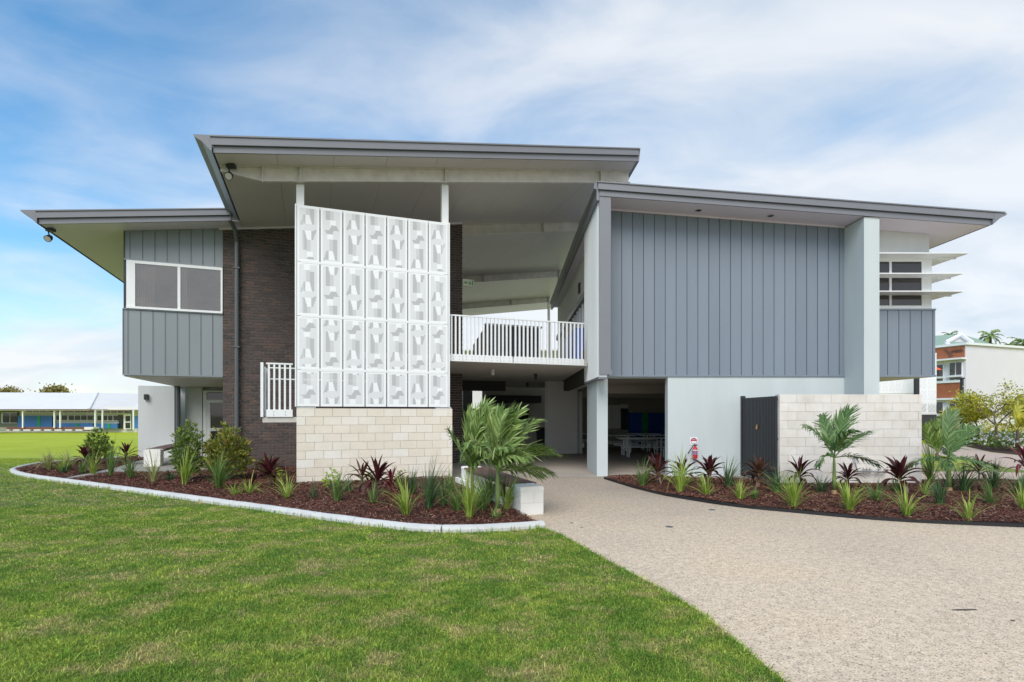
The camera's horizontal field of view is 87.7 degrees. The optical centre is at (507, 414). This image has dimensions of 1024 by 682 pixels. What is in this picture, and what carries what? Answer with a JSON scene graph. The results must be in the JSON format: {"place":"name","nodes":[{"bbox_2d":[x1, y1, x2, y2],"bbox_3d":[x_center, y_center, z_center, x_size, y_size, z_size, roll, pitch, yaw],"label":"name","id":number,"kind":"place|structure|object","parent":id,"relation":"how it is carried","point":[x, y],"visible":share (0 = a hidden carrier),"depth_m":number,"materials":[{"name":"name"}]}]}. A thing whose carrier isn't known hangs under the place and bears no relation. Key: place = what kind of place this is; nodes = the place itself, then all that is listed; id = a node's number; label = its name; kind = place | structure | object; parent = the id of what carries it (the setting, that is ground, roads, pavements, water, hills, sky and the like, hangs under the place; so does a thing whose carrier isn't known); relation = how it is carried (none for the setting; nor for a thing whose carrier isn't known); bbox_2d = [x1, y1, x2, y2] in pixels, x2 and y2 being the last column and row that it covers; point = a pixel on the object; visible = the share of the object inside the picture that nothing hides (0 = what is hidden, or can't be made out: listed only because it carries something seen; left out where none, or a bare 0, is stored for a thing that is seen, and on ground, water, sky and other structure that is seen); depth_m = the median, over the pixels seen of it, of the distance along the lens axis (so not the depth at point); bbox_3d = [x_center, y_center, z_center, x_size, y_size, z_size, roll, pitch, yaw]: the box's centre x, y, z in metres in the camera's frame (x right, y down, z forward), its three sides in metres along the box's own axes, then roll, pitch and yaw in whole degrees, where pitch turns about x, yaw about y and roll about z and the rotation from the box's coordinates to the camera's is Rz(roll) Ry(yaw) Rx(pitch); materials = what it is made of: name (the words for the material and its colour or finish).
{"place":"outdoors","nodes":[
{"label":"outdoors","id":0,"kind":"place"},
{"bbox_2d":[0,391,137,431],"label":"classroom building","id":1,"kind":"structure","parent":0,"point":[63,412],"depth_m":59.78,"materials":[{"name":"white metal"}]},
{"bbox_2d":[0,506,647,583],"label":"lawn grass","id":2,"kind":"structure","parent":0,"point":[17,514],"depth_m":6.56,"materials":[{"name":"green plant"}]},
{"bbox_2d":[462,322,557,407],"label":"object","id":3,"kind":"structure","parent":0,"point":[476,396],"depth_m":52.60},
{"bbox_2d":[0,432,1023,681],"bbox_3d":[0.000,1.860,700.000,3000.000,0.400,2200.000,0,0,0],"label":"ground","id":4,"kind":"structure","parent":0,"point":[22,444],"depth_m":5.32,"materials":[{"name":"green plant"}]},
{"bbox_2d":[29,382,75,392],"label":"tree","id":5,"kind":"object","parent":4,"relation":"on","point":[53,388],"visible":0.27,"depth_m":94.17,"materials":[{"name":"green plant"}]},
{"bbox_2d":[0,458,230,506],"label":"lawn grass","id":6,"kind":"structure","parent":4,"relation":"on","point":[13,460],"depth_m":11.00,"materials":[{"name":"green plant"}]},
{"bbox_2d":[14,456,538,526],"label":"bark mulch","id":7,"kind":"object","parent":4,"relation":"on","point":[170,488],"visible":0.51,"depth_m":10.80,"materials":[{"name":"brown wood"}]},
{"bbox_2d":[22,448,61,469],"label":"strappy plant","id":8,"kind":"object","parent":7,"relation":"on","point":[49,462],"visible":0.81,"depth_m":15.39,"materials":[{"name":"green plant"}]},
{"bbox_2d":[80,428,115,462],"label":"shrub","id":9,"kind":"object","parent":7,"relation":"on","point":[101,442],"visible":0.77,"depth_m":17.08,"materials":[{"name":"green plant"}]},
{"bbox_2d":[102,437,136,477],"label":"strappy plant","id":10,"kind":"object","parent":7,"relation":"on","point":[111,465],"visible":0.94,"depth_m":13.62,"materials":[{"name":"green plant"}]},
{"bbox_2d":[115,444,152,478],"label":"strappy plant","id":11,"kind":"object","parent":7,"relation":"on","point":[129,471],"visible":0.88,"depth_m":13.33,"materials":[{"name":"green plant"}]},
{"bbox_2d":[67,457,204,478],"bbox_3d":[-11.619,1.616,16.959,3.372,0.001,7.117,0,0,-34],"label":"concrete strip","id":12,"kind":"object","parent":7,"relation":"on","point":[165,465],"visible":0.4,"depth_m":16.13,"materials":[{"name":"grey concrete"}]},
{"bbox_2d":[143,443,187,466],"bbox_3d":[-11.614,1.377,18.226,0.532,0.565,3.816,0,0,-20],"label":"bench","id":13,"kind":"object","parent":12,"relation":"on","point":[159,450],"visible":0.56,"depth_m":16.50,"materials":[{"name":"concrete"}]},
{"bbox_2d":[125,448,170,482],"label":"strappy plant","id":14,"kind":"object","parent":7,"relation":"on","point":[153,474],"visible":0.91,"depth_m":12.50,"materials":[{"name":"green plant"}]},
{"bbox_2d":[166,419,207,480],"bbox_3d":[-7.654,0.878,12.750,0.964,1.572,0.851,0,0,0],"label":"shrub","id":15,"kind":"object","parent":7,"relation":"on","point":[182,441],"visible":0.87,"depth_m":12.64,"materials":[{"name":"green plant"}]},
{"bbox_2d":[173,443,209,484],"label":"strappy plant","id":16,"kind":"object","parent":7,"relation":"on","point":[184,472],"visible":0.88,"depth_m":12.16,"materials":[{"name":"green plant"}]},
{"bbox_2d":[199,449,244,489],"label":"strappy plant","id":17,"kind":"object","parent":7,"relation":"on","point":[219,478],"visible":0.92,"depth_m":11.33,"materials":[{"name":"green plant"}]},
{"bbox_2d":[197,421,255,478],"bbox_3d":[-6.793,0.905,13.011,1.346,1.524,1.228,0,0,0],"label":"shrub","id":18,"kind":"object","parent":7,"relation":"on","point":[239,452],"visible":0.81,"depth_m":12.89,"materials":[{"name":"green plant"}]},
{"bbox_2d":[243,452,293,486],"bbox_3d":[-5.303,1.275,11.831,0.948,0.889,0.886,0,0,39],"label":"cordyline","id":19,"kind":"object","parent":7,"relation":"on","point":[267,466],"visible":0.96,"depth_m":11.78,"materials":[{"name":"red plant"}]},
{"bbox_2d":[254,468,305,499],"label":"strappy plant","id":20,"kind":"object","parent":7,"relation":"on","point":[286,490],"visible":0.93,"depth_m":10.17,"materials":[{"name":"green plant"}]},
{"bbox_2d":[319,467,341,489],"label":"shrub","id":21,"kind":"object","parent":7,"relation":"on","point":[329,484],"visible":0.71,"depth_m":11.22,"materials":[{"name":"green plant"}]},
{"bbox_2d":[318,463,364,501],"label":"strappy plant","id":22,"kind":"object","parent":7,"relation":"on","point":[336,492],"visible":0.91,"depth_m":9.85,"materials":[{"name":"green plant"}]},
{"bbox_2d":[344,459,376,490],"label":"cordyline","id":23,"kind":"object","parent":7,"relation":"on","point":[362,472],"visible":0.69,"depth_m":11.22,"materials":[{"name":"red plant"}]},
{"bbox_2d":[348,456,400,498],"bbox_3d":[-2.603,1.260,10.503,1.063,0.961,0.896,0,0,-13],"label":"cordyline","id":24,"kind":"object","parent":7,"relation":"on","point":[379,470],"visible":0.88,"depth_m":10.45,"materials":[{"name":"red plant"}]},
{"bbox_2d":[368,465,406,500],"bbox_3d":[-2.118,1.291,9.647,0.561,0.699,0.698,0,0,38],"label":"cordyline","id":25,"kind":"object","parent":7,"relation":"on","point":[391,475],"visible":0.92,"depth_m":9.67,"materials":[{"name":"red plant"}]},
{"bbox_2d":[377,470,436,515],"bbox_3d":[-1.736,1.230,8.424,1.182,0.804,1.129,0,0,0],"label":"strappy plant","id":26,"kind":"object","parent":7,"relation":"on","point":[406,506],"visible":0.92,"depth_m":8.49,"materials":[{"name":"green plant"}]},
{"bbox_2d":[395,470,422,493],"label":"strappy plant","id":27,"kind":"object","parent":7,"relation":"on","point":[411,480],"visible":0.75,"depth_m":10.54,"materials":[{"name":"green plant"}]},
{"bbox_2d":[410,453,467,510],"bbox_3d":[-1.145,1.109,8.922,1.089,1.046,0.936,0,0,-42],"label":"strappy plant","id":28,"kind":"object","parent":7,"relation":"on","point":[429,500],"visible":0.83,"depth_m":8.95,"materials":[{"name":"green plant"}]},
{"bbox_2d":[418,474,462,505],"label":"strappy plant","id":29,"kind":"object","parent":7,"relation":"on","point":[443,501],"visible":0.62,"depth_m":9.31,"materials":[{"name":"green plant"}]},
{"bbox_2d":[430,475,465,513],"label":"strappy plant","id":30,"kind":"object","parent":7,"relation":"on","point":[455,503],"visible":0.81,"depth_m":8.71,"materials":[{"name":"green plant"}]},
{"bbox_2d":[449,463,495,519],"bbox_3d":[-0.581,1.167,8.186,0.891,0.929,0.803,0,0,-41],"label":"strappy plant","id":31,"kind":"object","parent":7,"relation":"on","point":[469,503],"visible":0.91,"depth_m":8.12,"materials":[{"name":"green plant"}]},
{"bbox_2d":[456,469,494,513],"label":"strappy plant","id":32,"kind":"object","parent":7,"relation":"on","point":[482,500],"visible":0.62,"depth_m":8.69,"materials":[{"name":"green plant"}]},
{"bbox_2d":[464,465,506,505],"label":"strappy plant","id":33,"kind":"object","parent":7,"relation":"on","point":[486,488],"visible":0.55,"depth_m":9.47,"materials":[{"name":"green plant"}]},
{"bbox_2d":[446,394,527,505],"bbox_3d":[-0.318,0.649,9.377,1.454,2.021,1.134,0,0,-24],"label":"palm","id":34,"kind":"object","parent":7,"relation":"on","point":[474,429],"visible":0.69,"depth_m":9.43,"materials":[{"name":"green plant"}]},
{"bbox_2d":[491,472,525,510],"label":"strappy plant","id":35,"kind":"object","parent":7,"relation":"on","point":[507,499],"visible":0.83,"depth_m":8.89,"materials":[{"name":"green plant"}]},
{"bbox_2d":[466,402,563,512],"bbox_3d":[0.141,0.709,8.570,1.548,1.903,1.371,0,0,0],"label":"palm","id":36,"kind":"object","parent":7,"relation":"on","point":[505,435],"visible":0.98,"depth_m":8.53,"materials":[{"name":"green plant"}]},
{"bbox_2d":[10,456,544,532],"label":"kerb","id":37,"kind":"structure","parent":4,"relation":"on","point":[418,527],"depth_m":8.48,"materials":[{"name":"concrete"}]},
{"bbox_2d":[20,134,640,469],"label":"school building","id":38,"kind":"structure","parent":4,"relation":"on","point":[208,318],"depth_m":15.54,"materials":[{"name":"metal"}]},
{"bbox_2d":[126,260,222,313],"bbox_3d":[-9.415,-3.590,15.130,2.364,1.334,0.085,0,0,-20],"label":"window","id":39,"kind":"structure","parent":38,"relation":"in","point":[148,286],"depth_m":15.13,"materials":[{"name":"grey glass"}]},
{"bbox_2d":[203,391,222,456],"bbox_3d":[-11.320,0.373,20.925,1.096,2.574,0.130,0,0,-20],"label":"door","id":40,"kind":"structure","parent":38,"relation":"in","point":[212,400],"depth_m":20.83,"materials":[{"name":"white glass"}]},
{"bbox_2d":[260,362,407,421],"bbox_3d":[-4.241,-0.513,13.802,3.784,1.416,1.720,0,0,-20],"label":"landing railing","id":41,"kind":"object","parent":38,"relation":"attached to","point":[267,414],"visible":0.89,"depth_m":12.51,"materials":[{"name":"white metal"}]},
{"bbox_2d":[450,314,583,365],"bbox_3d":[0.324,-1.972,14.424,3.889,1.205,0.063,0,0,-20],"label":"balcony railing","id":42,"kind":"object","parent":38,"relation":"attached to","point":[509,359],"visible":1,"depth_m":14.37,"materials":[{"name":"white metal"}]},
{"bbox_2d":[297,408,451,482],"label":"block wall","id":43,"kind":"structure","parent":4,"relation":"on","point":[411,440],"depth_m":12.97,"materials":[{"name":"beige concrete"}]},
{"bbox_2d":[295,203,450,408],"bbox_3d":[-3.223,-2.509,13.095,3.717,4.743,0.225,0,0,-20],"label":"perforated screen","id":44,"kind":"object","parent":43,"relation":"on","point":[365,320],"visible":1,"depth_m":12.95,"materials":[{"name":"white concrete"}]},
{"bbox_2d":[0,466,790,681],"bbox_3d":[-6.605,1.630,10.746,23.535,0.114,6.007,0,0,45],"label":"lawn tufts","id":45,"kind":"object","parent":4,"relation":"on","point":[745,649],"visible":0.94,"depth_m":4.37,"materials":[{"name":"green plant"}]},
{"bbox_2d":[550,181,1006,475],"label":"hall building","id":46,"kind":"structure","parent":4,"relation":"on","point":[698,312],"depth_m":14.20,"materials":[{"name":"metal"}]},
{"bbox_2d":[740,396,777,480],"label":"slatted gate","id":47,"kind":"structure","parent":46,"relation":"attached to","point":[758,427],"depth_m":13.23,"materials":[{"name":"metal"}]},
{"bbox_2d":[879,252,931,308],"bbox_3d":[10.322,-3.561,14.225,1.934,1.501,0.050,0,0,0],"label":"window","id":48,"kind":"structure","parent":46,"relation":"in","point":[886,265],"depth_m":14.22,"materials":[{"name":"white metal"}]},
{"bbox_2d":[775,394,921,484],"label":"block wall","id":49,"kind":"structure","parent":4,"relation":"on","point":[894,421],"depth_m":12.30,"materials":[{"name":"white concrete"}]},
{"bbox_2d":[922,355,936,439],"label":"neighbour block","id":50,"kind":"structure","parent":4,"relation":"on","point":[926,418],"depth_m":34.00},
{"bbox_2d":[922,415,959,460],"bbox_3d":[15.489,0.821,18.983,1.491,1.678,0.786,0,0,0],"label":"palm","id":51,"kind":"object","parent":4,"relation":"on","point":[931,431],"visible":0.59,"depth_m":18.95,"materials":[{"name":"green plant"}]},
{"bbox_2d":[935,333,994,345],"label":"green roof building","id":52,"kind":"structure","parent":4,"relation":"on","point":[950,339],"depth_m":53.20,"materials":[{"name":"white metal"}]},
{"bbox_2d":[925,438,1020,454],"bbox_3d":[31.158,1.652,31.811,35.876,0.001,13.970,0,0,-37],"label":"garden bed","id":53,"kind":"object","parent":4,"relation":"on","point":[1001,449],"visible":0.17,"depth_m":25.59,"materials":[{"name":"soil"}]},
{"bbox_2d":[937,403,1002,443],"bbox_3d":[25.215,0.343,29.089,2.544,2.647,3.149,0,0,0],"label":"tree","id":54,"kind":"object","parent":53,"relation":"on","point":[971,416],"visible":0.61,"depth_m":28.38,"materials":[{"name":"green plant"}]},
{"bbox_2d":[948,378,1023,446],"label":"tree","id":55,"kind":"object","parent":53,"relation":"on","point":[972,400],"visible":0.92,"depth_m":27.44,"materials":[{"name":"green plant"}]},
{"bbox_2d":[954,419,1023,435],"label":"strappy ground cover","id":56,"kind":"object","parent":53,"relation":"on","point":[1004,427],"visible":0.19,"depth_m":37.92,"materials":[{"name":"plant"}]},
{"bbox_2d":[964,429,1023,449],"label":"strappy ground cover","id":57,"kind":"object","parent":53,"relation":"on","point":[990,440],"visible":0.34,"depth_m":26.95,"materials":[{"name":"green plant"}]},
{"bbox_2d":[975,401,1023,451],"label":"palm","id":58,"kind":"object","parent":53,"relation":"on","point":[1018,418],"visible":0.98,"depth_m":23.55,"materials":[{"name":"green plant"}]},
{"bbox_2d":[922,444,1023,469],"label":"footpath","id":59,"kind":"structure","parent":4,"relation":"on","point":[989,456],"depth_m":21.29,"materials":[{"name":"grey concrete"}]},
{"bbox_2d":[922,471,1023,478],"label":"footpath","id":60,"kind":"structure","parent":4,"relation":"on","point":[1008,475],"depth_m":14.31,"materials":[{"name":"grey concrete"}]},
{"bbox_2d":[935,342,1023,431],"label":"school block","id":61,"kind":"structure","parent":4,"relation":"on","point":[984,368],"depth_m":43.14,"materials":[{"name":"white paint"}]},
{"bbox_2d":[978,329,1003,343],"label":"palm","id":62,"kind":"object","parent":4,"relation":"on","point":[989,337],"visible":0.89,"depth_m":59.88,"materials":[{"name":"green plant"}]},
{"bbox_2d":[0,0,1023,393],"label":"sky","id":63,"kind":"structure","parent":0,"point":[103,103],"materials":[{"name":"blue"}]},
{"bbox_2d":[452,445,756,479],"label":"breezeway floor","id":64,"kind":"structure","parent":0,"point":[570,465],"depth_m":17.81,"materials":[{"name":"concrete"}]},
{"bbox_2d":[536,427,544,447],"bbox_3d":[1.617,1.135,24.520,0.640,1.050,0.760,0,0,0],"label":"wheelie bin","id":65,"kind":"object","parent":64,"relation":"on","point":[540,434],"visible":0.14,"depth_m":24.19,"materials":[{"name":"plastic"}]},
{"bbox_2d":[614,437,664,456],"bbox_3d":[5.200,1.266,20.600,1.900,0.713,1.620,0,0,0],"label":"picnic table","id":66,"kind":"object","parent":64,"relation":"on","point":[623,446],"visible":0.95,"depth_m":20.51,"materials":[{"name":"white metal"}]},
{"bbox_2d":[628,413,664,445],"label":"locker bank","id":67,"kind":"structure","parent":64,"relation":"on","point":[646,422],"depth_m":26.10,"materials":[{"name":"blue metal"}]},
{"bbox_2d":[628,413,635,445],"bbox_3d":[6.121,0.785,26.290,0.288,1.690,0.380,0,0,0],"label":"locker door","id":68,"kind":"structure","parent":67,"relation":"in","point":[631,416],"depth_m":26.10,"materials":[{"name":"blue metal"}]},
{"bbox_2d":[635,434,664,451],"bbox_3d":[6.700,1.266,23.400,1.900,0.713,1.620,0,0,0],"label":"picnic table","id":69,"kind":"object","parent":64,"relation":"on","point":[644,442],"visible":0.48,"depth_m":23.66,"materials":[{"name":"white metal"}]},
{"bbox_2d":[453,477,1023,681],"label":"path","id":70,"kind":"structure","parent":0,"point":[797,597],"depth_m":5.40,"materials":[{"name":"beige concrete"}]},
{"bbox_2d":[461,466,543,514],"bbox_3d":[-0.233,1.423,10.509,0.502,0.475,3.716,0,0,-20],"label":"bench","id":71,"kind":"object","parent":70,"relation":"on","point":[528,500],"visible":0.68,"depth_m":8.83,"materials":[{"name":"concrete"}]},
{"bbox_2d":[604,477,1023,527],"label":"bed edging","id":72,"kind":"object","parent":70,"relation":"on","point":[851,516],"visible":1,"depth_m":8.61,"materials":[{"name":"black rubber"}]},
{"bbox_2d":[608,476,1023,523],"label":"mulch bed","id":73,"kind":"object","parent":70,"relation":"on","point":[983,520],"visible":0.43,"depth_m":9.51,"materials":[{"name":"brown wood"}]},
{"bbox_2d":[629,457,657,485],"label":"strappy plant","id":74,"kind":"object","parent":73,"relation":"on","point":[642,478],"visible":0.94,"depth_m":11.85,"materials":[{"name":"green plant"}]},
{"bbox_2d":[638,452,673,482],"bbox_3d":[3.418,1.270,12.250,0.919,0.856,0.870,0,0,0],"label":"cordyline","id":75,"kind":"object","parent":73,"relation":"on","point":[656,461],"visible":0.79,"depth_m":12.23,"materials":[{"name":"red plant"}]},
{"bbox_2d":[660,449,725,493],"bbox_3d":[3.620,1.080,10.959,1.541,1.103,1.478,0,0,40],"label":"strappy plant","id":76,"kind":"object","parent":73,"relation":"on","point":[679,486],"visible":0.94,"depth_m":10.94,"materials":[{"name":"green plant"}]},
{"bbox_2d":[683,473,720,493],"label":"strappy plant","id":77,"kind":"object","parent":73,"relation":"on","point":[705,490],"visible":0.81,"depth_m":10.49,"materials":[{"name":"green plant"}]},
{"bbox_2d":[688,455,725,485],"bbox_3d":[4.557,1.283,12.004,0.943,0.794,0.907,0,0,0],"label":"cordyline","id":78,"kind":"object","parent":73,"relation":"on","point":[709,463],"visible":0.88,"depth_m":12.03,"materials":[{"name":"red plant"}]},
{"bbox_2d":[714,457,759,487],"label":"strappy plant","id":79,"kind":"object","parent":73,"relation":"on","point":[728,482],"visible":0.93,"depth_m":11.52,"materials":[{"name":"green plant"}]},
{"bbox_2d":[720,480,764,500],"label":"strappy plant","id":80,"kind":"object","parent":73,"relation":"on","point":[740,493],"visible":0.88,"depth_m":10.05,"materials":[{"name":"green plant"}]},
{"bbox_2d":[739,456,778,486],"bbox_3d":[5.602,1.327,11.893,0.943,0.859,0.857,0,0,0],"label":"cordyline","id":81,"kind":"object","parent":73,"relation":"on","point":[758,465],"visible":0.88,"depth_m":11.86,"materials":[{"name":"red plant"}]},
{"bbox_2d":[748,462,802,491],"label":"strappy plant","id":82,"kind":"object","parent":73,"relation":"on","point":[776,486],"visible":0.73,"depth_m":10.80,"materials":[{"name":"green plant"}]},
{"bbox_2d":[765,468,825,508],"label":"strappy plant","id":83,"kind":"object","parent":73,"relation":"on","point":[792,495],"visible":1,"depth_m":9.15,"materials":[{"name":"green plant"}]},
{"bbox_2d":[780,455,820,488],"bbox_3d":[6.455,1.302,11.769,0.804,0.816,0.772,0,0,-41],"label":"cordyline","id":84,"kind":"object","parent":73,"relation":"on","point":[801,467],"visible":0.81,"depth_m":11.78,"materials":[{"name":"red plant"}]},
{"bbox_2d":[802,403,883,494],"bbox_3d":[6.663,0.710,10.521,1.630,1.901,1.150,0,0,-27],"label":"palm","id":85,"kind":"object","parent":73,"relation":"on","point":[836,437],"visible":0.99,"depth_m":10.57,"materials":[{"name":"green plant"}]},
{"bbox_2d":[829,462,864,486],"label":"cordyline","id":86,"kind":"object","parent":73,"relation":"on","point":[846,473],"visible":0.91,"depth_m":11.54,"materials":[{"name":"red plant"}]},
{"bbox_2d":[831,471,886,512],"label":"strappy plant","id":87,"kind":"object","parent":73,"relation":"on","point":[848,504],"visible":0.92,"depth_m":8.82,"materials":[{"name":"green plant"}]},
{"bbox_2d":[858,477,903,500],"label":"strappy plant","id":88,"kind":"object","parent":73,"relation":"on","point":[877,495],"visible":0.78,"depth_m":9.77,"materials":[{"name":"green plant"}]},
{"bbox_2d":[879,455,928,493],"bbox_3d":[8.143,1.261,10.965,0.972,0.881,1.025,0,0,34],"label":"cordyline","id":89,"kind":"object","parent":73,"relation":"on","point":[898,469],"visible":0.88,"depth_m":10.95,"materials":[{"name":"red plant"}]},
{"bbox_2d":[876,477,946,516],"bbox_3d":[6.345,1.318,8.565,1.131,0.627,1.049,0,0,0],"label":"strappy plant","id":90,"kind":"object","parent":73,"relation":"on","point":[906,510],"visible":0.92,"depth_m":8.48,"materials":[{"name":"green plant"}]},
{"bbox_2d":[921,437,946,480],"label":"strappy plant","id":91,"kind":"object","parent":73,"relation":"on","point":[930,467],"visible":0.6,"depth_m":12.64,"materials":[{"name":"green plant"}]},
{"bbox_2d":[917,473,959,504],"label":"strappy plant","id":92,"kind":"object","parent":73,"relation":"on","point":[940,497],"visible":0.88,"depth_m":9.44,"materials":[{"name":"green plant"}]},
{"bbox_2d":[904,406,1005,491],"bbox_3d":[9.281,0.740,10.985,1.972,1.840,1.169,0,0,-22],"label":"palm","id":93,"kind":"object","parent":73,"relation":"on","point":[953,439],"visible":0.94,"depth_m":11.06,"materials":[{"name":"green plant"}]},
{"bbox_2d":[946,492,997,521],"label":"strappy plant","id":94,"kind":"object","parent":73,"relation":"on","point":[968,512],"visible":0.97,"depth_m":8.06,"materials":[{"name":"green plant"}]},
{"bbox_2d":[942,454,1009,491],"bbox_3d":[9.436,1.186,10.924,1.507,0.892,1.305,0,0,0],"label":"strappy plant","id":95,"kind":"object","parent":73,"relation":"on","point":[964,484],"visible":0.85,"depth_m":10.91,"materials":[{"name":"green plant"}]},
{"bbox_2d":[963,476,1007,504],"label":"strappy plant","id":96,"kind":"object","parent":73,"relation":"on","point":[989,498],"visible":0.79,"depth_m":9.46,"materials":[{"name":"green plant"}]},
{"bbox_2d":[967,457,1014,487],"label":"strappy plant","id":97,"kind":"object","parent":73,"relation":"on","point":[993,483],"visible":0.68,"depth_m":11.26,"materials":[{"name":"green plant"}]},
{"bbox_2d":[995,443,1023,476],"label":"cordyline","id":98,"kind":"object","parent":73,"relation":"on","point":[1021,450],"visible":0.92,"depth_m":12.79,"materials":[{"name":"red plant"}]},
{"bbox_2d":[1000,476,1023,509],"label":"strappy plant","id":99,"kind":"object","parent":73,"relation":"on","point":[1020,503],"visible":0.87,"depth_m":9.01,"materials":[{"name":"green plant"}]},
{"bbox_2d":[1000,466,1023,493],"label":"strappy plant","id":100,"kind":"object","parent":73,"relation":"on","point":[1022,482],"visible":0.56,"depth_m":10.62,"materials":[{"name":"green plant"}]},
{"bbox_2d":[879,379,913,393],"bbox_3d":[21.780,-1.890,30.050,2.380,1.600,0.100,0,0,0],"label":"perforated screen","id":101,"kind":"object","parent":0,"point":[905,386],"visible":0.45,"depth_m":30.00,"materials":[{"name":"white"}]},
{"bbox_2d":[920,353,936,413],"bbox_3d":[22.794,-1.653,29.050,1.086,3.350,0.100,0,0,0],"label":"perforated screen","id":102,"kind":"object","parent":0,"point":[928,388],"visible":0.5,"depth_m":29.00,"materials":[{"name":"white"}]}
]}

